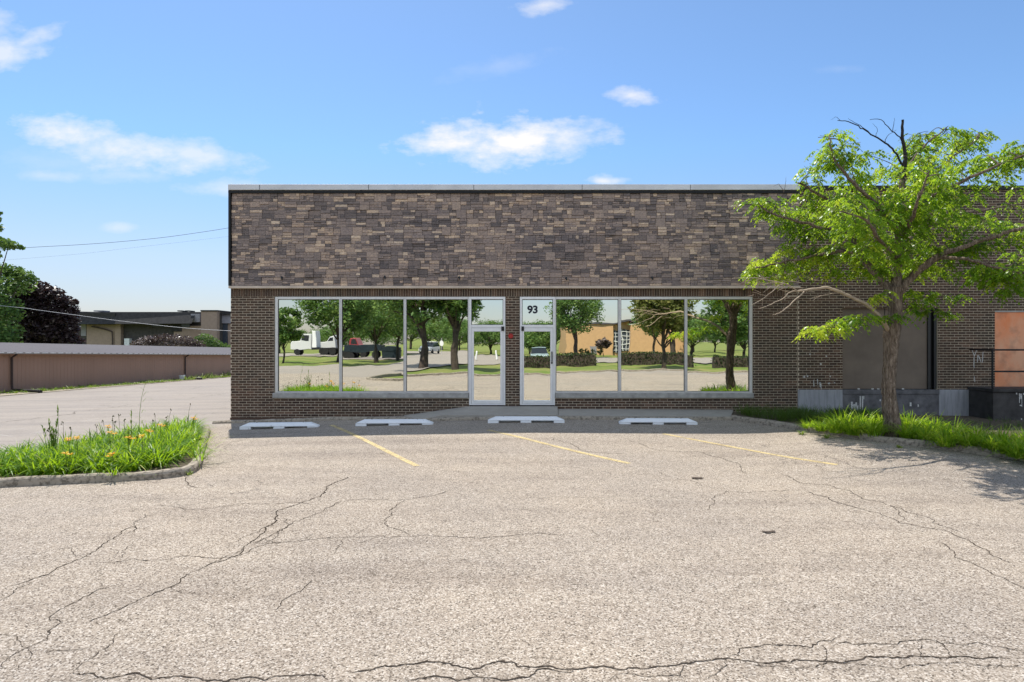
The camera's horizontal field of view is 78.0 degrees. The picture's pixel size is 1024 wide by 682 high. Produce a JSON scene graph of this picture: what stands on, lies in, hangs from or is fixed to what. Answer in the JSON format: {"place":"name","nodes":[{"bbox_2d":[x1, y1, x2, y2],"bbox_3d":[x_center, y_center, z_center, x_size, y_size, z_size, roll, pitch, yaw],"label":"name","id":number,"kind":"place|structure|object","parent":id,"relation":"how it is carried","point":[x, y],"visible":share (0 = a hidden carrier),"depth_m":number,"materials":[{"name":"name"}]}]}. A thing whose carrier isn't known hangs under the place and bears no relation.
{"place":"outdoors","nodes":[
{"label":"outdoors","id":0,"kind":"place"},
{"bbox_2d":[0,428,202,477],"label":"planting soil","id":1,"kind":"structure","parent":0,"point":[187,460],"depth_m":10.22,"materials":[{"name":"brown soil"}]},
{"bbox_2d":[40,404,58,449],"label":"tall weed","id":2,"kind":"object","parent":1,"relation":"on","point":[55,432],"visible":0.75,"depth_m":10.60,"materials":[{"name":"green plant"}]},
{"bbox_2d":[38,451,84,474],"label":"flowering daylily","id":3,"kind":"object","parent":1,"relation":"on","point":[60,473],"visible":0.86,"depth_m":9.60,"materials":[{"name":"green plant"}]},
{"bbox_2d":[60,437,84,467],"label":"flowering daylily","id":4,"kind":"object","parent":1,"relation":"on","point":[68,439],"visible":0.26,"depth_m":10.03,"materials":[{"name":"orange plant"}]},
{"bbox_2d":[64,436,86,467],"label":"flowering daylily","id":5,"kind":"object","parent":1,"relation":"on","point":[75,437],"visible":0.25,"depth_m":10.16,"materials":[{"name":"orange plant"}]},
{"bbox_2d":[85,452,139,475],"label":"flowering daylily","id":6,"kind":"object","parent":1,"relation":"on","point":[115,471],"visible":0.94,"depth_m":9.53,"materials":[{"name":"green plant"}]},
{"bbox_2d":[0,414,227,478],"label":"daylily foliage","id":7,"kind":"object","parent":1,"relation":"on","point":[28,460],"visible":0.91,"depth_m":10.49,"materials":[{"name":"green plant"}]},
{"bbox_2d":[47,403,190,455],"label":"seed stalks","id":8,"kind":"object","parent":7,"relation":"attached to","point":[114,427],"visible":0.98,"depth_m":11.39,"materials":[{"name":"brown plant"}]},
{"bbox_2d":[100,436,152,467],"bbox_3d":[-6.187,1.788,10.153,0.730,0.542,0.836,0,0,25],"label":"flowering daylily","id":9,"kind":"object","parent":1,"relation":"on","point":[128,449],"visible":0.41,"depth_m":10.12,"materials":[{"name":"green plant"}]},
{"bbox_2d":[127,409,132,444],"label":"tall weed","id":10,"kind":"object","parent":1,"relation":"on","point":[128,433],"visible":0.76,"depth_m":11.20,"materials":[{"name":"green plant"}]},
{"bbox_2d":[132,434,154,463],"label":"flowering daylily","id":11,"kind":"object","parent":1,"relation":"on","point":[140,435],"visible":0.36,"depth_m":10.32,"materials":[{"name":"green plant"}]},
{"bbox_2d":[139,382,147,432],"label":"tall weed","id":12,"kind":"object","parent":1,"relation":"on","point":[142,410],"visible":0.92,"depth_m":12.55,"materials":[{"name":"green plant"}]},
{"bbox_2d":[189,417,214,439],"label":"flowering daylily","id":13,"kind":"object","parent":1,"relation":"on","point":[193,426],"visible":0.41,"depth_m":12.77,"materials":[{"name":"green plant"}]},
{"bbox_2d":[2,228,225,249],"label":"power line","id":14,"kind":"object","parent":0,"point":[123,241],"visible":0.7,"depth_m":45.99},
{"bbox_2d":[0,371,230,395],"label":"verge","id":15,"kind":"structure","parent":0,"point":[93,387],"depth_m":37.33,"materials":[{"name":"green plant"}]},
{"bbox_2d":[13,389,42,392],"bbox_3d":[-25.650,2.657,33.468,2.013,0.214,0.204,0,0,19],"label":"drain pipe","id":16,"kind":"object","parent":15,"relation":"on","point":[33,391],"visible":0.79,"depth_m":33.29,"materials":[{"name":"plastic"}]},
{"bbox_2d":[7,306,227,330],"bbox_3d":[-27.200,-1.681,40.000,23.202,2.265,0.027,0,0,0],"label":"power line","id":17,"kind":"object","parent":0,"point":[117,320],"visible":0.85,"depth_m":39.99,"materials":[{"name":"grey metal"}]},
{"bbox_2d":[67,310,230,346],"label":"building","id":18,"kind":"structure","parent":0,"point":[96,330],"depth_m":75.28,"materials":[{"name":"beige brick"}]},
{"bbox_2d":[81,324,85,335],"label":"window","id":19,"kind":"structure","parent":18,"relation":"in","point":[83,331],"depth_m":75.89,"materials":[{"name":"grey glass"}]},
{"bbox_2d":[171,324,181,331],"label":"window","id":20,"kind":"structure","parent":18,"relation":"in","point":[174,328],"depth_m":75.39,"materials":[{"name":"grey glass"}]},
{"bbox_2d":[223,323,227,344],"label":"window","id":21,"kind":"structure","parent":18,"relation":"in","point":[225,325],"depth_m":74.90,"materials":[{"name":"glass"}]},
{"bbox_2d":[404,406,467,417],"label":"sidewalk","id":22,"kind":"structure","parent":0,"point":[436,414],"depth_m":16.66,"materials":[{"name":"concrete"}]},
{"bbox_2d":[443,406,557,416],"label":"sidewalk","id":23,"kind":"structure","parent":0,"point":[479,411],"depth_m":16.49,"materials":[{"name":"concrete"}]},
{"bbox_2d":[0,377,1023,681],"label":"parking lot","id":24,"kind":"structure","parent":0,"point":[652,557],"depth_m":6.19,"materials":[{"name":"grey asphalt"}]},
{"bbox_2d":[0,424,210,487],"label":"kerb","id":25,"kind":"structure","parent":24,"relation":"on","point":[41,480],"depth_m":9.45,"materials":[{"name":"concrete"}]},
{"bbox_2d":[239,422,319,429],"bbox_3d":[-5.612,2.046,15.299,1.852,0.161,0.200,0,0,-4],"label":"wheel stop","id":26,"kind":"object","parent":24,"relation":"on","point":[255,425],"visible":0.84,"depth_m":15.22,"materials":[{"name":"white concrete"}]},
{"bbox_2d":[330,425,419,465],"bbox_3d":[-3.025,2.075,13.099,0.110,0.041,5.753,0,0,-30],"label":"parking line","id":27,"kind":"object","parent":24,"relation":"on","point":[381,448],"visible":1,"depth_m":12.52,"materials":[{"name":"yellow paint"}]},
{"bbox_2d":[356,419,432,425],"bbox_3d":[-2.839,1.971,15.312,1.852,0.161,0.200,0,0,-2],"label":"wheel stop","id":28,"kind":"object","parent":24,"relation":"on","point":[366,422],"visible":0.85,"depth_m":15.24,"materials":[{"name":"white concrete"}]},
{"bbox_2d":[212,416,731,423],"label":"kerb","id":29,"kind":"structure","parent":24,"relation":"on","point":[450,419],"depth_m":15.92,"materials":[{"name":"concrete"}]},
{"bbox_2d":[0,387,1023,681],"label":"pavement crack","id":30,"kind":"object","parent":24,"relation":"on","point":[504,661],"visible":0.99,"depth_m":4.20,"materials":[{"name":"black asphalt"}]},
{"bbox_2d":[488,416,564,422],"bbox_3d":[0.343,1.905,15.333,1.852,0.161,0.200,0,0,1],"label":"wheel stop","id":31,"kind":"object","parent":24,"relation":"on","point":[524,419],"visible":0.99,"depth_m":15.25,"materials":[{"name":"white concrete"}]},
{"bbox_2d":[487,430,629,463],"bbox_3d":[0.736,2.045,12.509,0.110,0.098,4.238,0,0,-37],"label":"parking line","id":32,"kind":"object","parent":24,"relation":"on","point":[560,447],"visible":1,"depth_m":12.22,"materials":[{"name":"yellow paint"}]},
{"bbox_2d":[619,418,697,424],"bbox_3d":[3.501,1.931,15.182,1.852,0.161,0.200,0,0,1],"label":"wheel stop","id":33,"kind":"object","parent":24,"relation":"on","point":[663,421],"visible":0.91,"depth_m":15.10,"materials":[{"name":"white concrete"}]},
{"bbox_2d":[665,433,835,464],"bbox_3d":[4.384,2.051,12.193,0.110,0.073,3.785,0,0,-35],"label":"parking line","id":34,"kind":"object","parent":24,"relation":"on","point":[754,450],"visible":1,"depth_m":11.97,"materials":[{"name":"yellow paint"}]},
{"bbox_2d":[731,415,1023,460],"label":"kerb","id":35,"kind":"structure","parent":24,"relation":"on","point":[917,443],"depth_m":12.29,"materials":[{"name":"concrete"}]},
{"bbox_2d":[0,0,1023,330],"label":"sky","id":36,"kind":"structure","parent":0,"point":[126,121],"materials":[{"name":"blue"}]},
{"bbox_2d":[558,409,732,416],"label":"sidewalk","id":37,"kind":"structure","parent":0,"point":[644,413],"depth_m":16.54,"materials":[{"name":"concrete"}]},
{"bbox_2d":[731,401,1023,446],"bbox_3d":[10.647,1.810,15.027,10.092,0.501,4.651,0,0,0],"label":"fine grass","id":38,"kind":"structure","parent":0,"point":[787,414],"depth_m":15.70,"materials":[{"name":"green plant"}]},
{"bbox_2d":[795,418,812,428],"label":"daylily clump","id":39,"kind":"object","parent":38,"relation":"on","point":[803,424],"visible":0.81,"depth_m":13.80,"materials":[{"name":"green plant"}]},
{"bbox_2d":[805,416,831,431],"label":"daylily clump","id":40,"kind":"object","parent":38,"relation":"on","point":[817,428],"visible":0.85,"depth_m":13.36,"materials":[{"name":"green plant"}]},
{"bbox_2d":[808,413,848,433],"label":"daylily clump","id":41,"kind":"object","parent":38,"relation":"on","point":[830,429],"visible":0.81,"depth_m":13.04,"materials":[{"name":"green plant"}]},
{"bbox_2d":[816,406,869,426],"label":"daylily clump","id":42,"kind":"object","parent":38,"relation":"on","point":[840,416],"visible":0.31,"depth_m":13.97,"materials":[{"name":"green plant"}]},
{"bbox_2d":[824,412,882,437],"bbox_3d":[6.826,1.678,12.806,1.359,0.512,1.266,0,0,-34],"label":"daylily clump","id":43,"kind":"object","parent":38,"relation":"on","point":[848,430],"visible":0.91,"depth_m":12.71,"materials":[{"name":"green plant"}]},
{"bbox_2d":[824,408,900,429],"bbox_3d":[7.680,1.655,13.823,1.619,0.564,1.595,0,0,-25],"label":"daylily clump","id":44,"kind":"object","parent":38,"relation":"on","point":[870,418],"visible":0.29,"depth_m":13.78,"materials":[{"name":"green plant"}]},
{"bbox_2d":[839,411,909,436],"bbox_3d":[7.280,1.677,12.657,1.148,0.490,1.426,0,0,-24],"label":"daylily clump","id":45,"kind":"object","parent":38,"relation":"on","point":[876,430],"visible":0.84,"depth_m":12.55,"materials":[{"name":"green plant"}]},
{"bbox_2d":[732,117,1023,436],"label":"locust tree","id":46,"kind":"object","parent":38,"relation":"on","point":[896,259],"visible":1,"depth_m":12.53,"materials":[{"name":"green plant"}]},
{"bbox_2d":[857,409,904,430],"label":"daylily clump","id":47,"kind":"object","parent":38,"relation":"on","point":[878,418],"visible":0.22,"depth_m":13.74,"materials":[{"name":"green plant"}]},
{"bbox_2d":[873,418,937,438],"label":"daylily clump","id":48,"kind":"object","parent":38,"relation":"on","point":[906,431],"visible":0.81,"depth_m":12.32,"materials":[{"name":"green plant"}]},
{"bbox_2d":[892,418,943,441],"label":"daylily clump","id":49,"kind":"object","parent":38,"relation":"on","point":[921,432],"visible":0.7,"depth_m":12.02,"materials":[{"name":"green plant"}]},
{"bbox_2d":[899,405,953,429],"bbox_3d":[8.537,1.681,13.605,1.602,0.576,1.544,0,0,-30],"label":"daylily clump","id":50,"kind":"object","parent":38,"relation":"on","point":[908,422],"visible":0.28,"depth_m":13.46,"materials":[{"name":"green plant"}]},
{"bbox_2d":[905,409,966,433],"bbox_3d":[8.678,1.670,12.978,1.520,0.538,1.544,0,0,22],"label":"daylily clump","id":51,"kind":"object","parent":38,"relation":"on","point":[926,424],"visible":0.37,"depth_m":13.09,"materials":[{"name":"green plant"}]},
{"bbox_2d":[911,422,981,447],"bbox_3d":[7.881,1.719,11.593,1.048,0.448,1.302,0,0,9],"label":"daylily clump","id":52,"kind":"object","parent":38,"relation":"on","point":[942,441],"visible":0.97,"depth_m":11.47,"materials":[{"name":"green plant"}]},
{"bbox_2d":[916,416,986,442],"bbox_3d":[8.692,1.691,12.457,1.398,0.512,1.368,0,0,42],"label":"daylily clump","id":53,"kind":"object","parent":38,"relation":"on","point":[957,427],"visible":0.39,"depth_m":12.53,"materials":[{"name":"green plant"}]},
{"bbox_2d":[931,425,987,447],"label":"daylily clump","id":54,"kind":"object","parent":38,"relation":"on","point":[969,441],"visible":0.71,"depth_m":11.35,"materials":[{"name":"green plant"}]},
{"bbox_2d":[943,422,1003,440],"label":"daylily clump","id":55,"kind":"object","parent":38,"relation":"on","point":[975,429],"visible":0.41,"depth_m":12.01,"materials":[{"name":"green plant"}]},
{"bbox_2d":[967,427,1016,451],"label":"daylily clump","id":56,"kind":"object","parent":38,"relation":"on","point":[985,443],"visible":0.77,"depth_m":11.08,"materials":[{"name":"green plant"}]},
{"bbox_2d":[973,430,1023,459],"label":"daylily clump","id":57,"kind":"object","parent":38,"relation":"on","point":[1016,455],"visible":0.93,"depth_m":10.59,"materials":[{"name":"green plant"}]},
{"bbox_2d":[978,429,1023,453],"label":"daylily clump","id":58,"kind":"object","parent":38,"relation":"on","point":[1004,439],"visible":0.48,"depth_m":10.86,"materials":[{"name":"green plant"}]},
{"bbox_2d":[983,427,1023,443],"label":"daylily clump","id":59,"kind":"object","parent":38,"relation":"on","point":[998,433],"visible":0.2,"depth_m":11.76,"materials":[{"name":"green plant"}]},
{"bbox_2d":[999,425,1023,440],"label":"daylily clump","id":60,"kind":"object","parent":38,"relation":"on","point":[1019,436],"visible":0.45,"depth_m":11.60,"materials":[{"name":"green plant"}]},
{"bbox_2d":[1000,437,1023,460],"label":"daylily clump","id":61,"kind":"object","parent":38,"relation":"on","point":[1016,449],"visible":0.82,"depth_m":10.42,"materials":[{"name":"green plant"}]},
{"bbox_3d":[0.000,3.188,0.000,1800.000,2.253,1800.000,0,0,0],"label":"ground","id":62,"kind":"structure","parent":0,"visible":0},
{"bbox_2d":[0,210,39,342],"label":"broadleaf tree","id":63,"kind":"object","parent":62,"relation":"on","point":[17,284],"visible":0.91,"depth_m":44.96,"materials":[{"name":"green plant"}]},
{"bbox_2d":[0,280,86,343],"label":"purple tree","id":64,"kind":"object","parent":62,"relation":"on","point":[44,326],"visible":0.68,"depth_m":49.49,"materials":[{"name":"purple plant"}]},
{"bbox_2d":[0,342,230,392],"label":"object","id":65,"kind":"structure","parent":62,"relation":"on","point":[32,365],"depth_m":41.53,"materials":[{"name":"brown metal"}]},
{"bbox_2d":[129,333,206,346],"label":"purple shrub","id":66,"kind":"object","parent":62,"relation":"on","point":[161,340],"visible":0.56,"depth_m":67.69,"materials":[{"name":"purple plant"}]},
{"bbox_2d":[194,333,230,347],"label":"green shrub","id":67,"kind":"object","parent":62,"relation":"on","point":[210,342],"visible":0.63,"depth_m":69.81,"materials":[{"name":"green plant"}]},
{"bbox_2d":[228,184,800,419],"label":"shop building","id":68,"kind":"structure","parent":62,"relation":"on","point":[357,300],"depth_m":17.24,"materials":[{"name":"brick"}]},
{"bbox_2d":[275,297,340,392],"bbox_3d":[-5.573,0.103,17.310,1.784,2.621,0.130,0,0,0],"label":"window","id":69,"kind":"structure","parent":68,"relation":"in","point":[307,329],"depth_m":17.29,"materials":[{"name":"glass"}]},
{"bbox_2d":[341,297,404,392],"bbox_3d":[-3.802,0.103,17.310,1.759,2.621,0.130,0,0,0],"label":"window","id":70,"kind":"structure","parent":68,"relation":"in","point":[372,328],"depth_m":17.29,"materials":[{"name":"glass"}]},
{"bbox_2d":[405,297,468,392],"bbox_3d":[-2.047,0.103,17.310,1.750,2.621,0.130,0,0,0],"label":"window","id":71,"kind":"structure","parent":68,"relation":"in","point":[436,328],"depth_m":17.29,"materials":[{"name":"glass"}]},
{"bbox_2d":[471,299,502,324],"bbox_3d":[-0.677,-0.788,17.295,0.871,0.697,0.040,0,0,0],"label":"transom window","id":72,"kind":"structure","parent":68,"relation":"in","point":[483,311],"depth_m":17.29,"materials":[{"name":"glass"}]},
{"bbox_2d":[471,326,503,403],"bbox_3d":[-0.659,0.659,17.262,0.895,2.112,0.105,0,0,0],"label":"door","id":73,"kind":"structure","parent":68,"relation":"in","point":[486,343],"depth_m":17.29,"materials":[{"name":"glass"}]},
{"bbox_2d":[521,326,552,403],"bbox_3d":[0.685,0.659,17.235,0.859,2.112,0.159,0,0,0],"label":"door","id":74,"kind":"structure","parent":68,"relation":"in","point":[537,343],"depth_m":17.29,"materials":[{"name":"glass"}]},
{"bbox_2d":[522,299,552,324],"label":"transom window","id":75,"kind":"structure","parent":68,"relation":"in","point":[534,311],"depth_m":17.29,"materials":[{"name":"glass"}]},
{"bbox_2d":[555,297,619,392],"bbox_3d":[2.056,0.103,17.310,1.767,2.621,0.130,0,0,0],"label":"window","id":76,"kind":"structure","parent":68,"relation":"in","point":[587,329],"depth_m":17.29,"materials":[{"name":"glass"}]},
{"bbox_2d":[620,297,685,392],"bbox_3d":[3.845,0.103,17.310,1.810,2.621,0.130,0,0,0],"label":"window","id":77,"kind":"structure","parent":68,"relation":"in","point":[652,329],"depth_m":17.29,"materials":[{"name":"glass"}]},
{"bbox_2d":[686,297,751,392],"bbox_3d":[5.655,0.103,17.310,1.810,2.621,0.130,0,0,0],"label":"window","id":78,"kind":"structure","parent":68,"relation":"in","point":[718,329],"depth_m":17.29,"materials":[{"name":"glass"}]},
{"bbox_2d":[797,185,1023,415],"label":"brick building","id":79,"kind":"structure","parent":62,"relation":"on","point":[941,367],"depth_m":17.24,"materials":[{"name":"brick"}]},
{"bbox_2d":[843,308,926,388],"bbox_3d":[10.198,0.207,17.345,2.362,2.207,0.030,0,0,0],"label":"boarded window","id":80,"kind":"structure","parent":79,"relation":"in","point":[862,355],"depth_m":17.33,"materials":[{"name":"wood"}]},
{"bbox_2d":[927,308,936,388],"bbox_3d":[11.491,0.207,17.325,0.224,2.207,0.110,0,0,0],"label":"window frame","id":81,"kind":"structure","parent":79,"relation":"in","point":[931,325],"depth_m":17.29,"materials":[{"name":"black plastic"}]},
{"bbox_2d":[968,387,1023,419],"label":"stoop","id":82,"kind":"object","parent":62,"relation":"on","point":[1002,403],"visible":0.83,"depth_m":16.35,"materials":[{"name":"paint"}]},
{"bbox_2d":[969,349,1023,388],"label":"railing","id":83,"kind":"object","parent":82,"relation":"on","point":[992,350],"visible":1,"depth_m":16.39,"materials":[{"name":"metal"}]}
]}

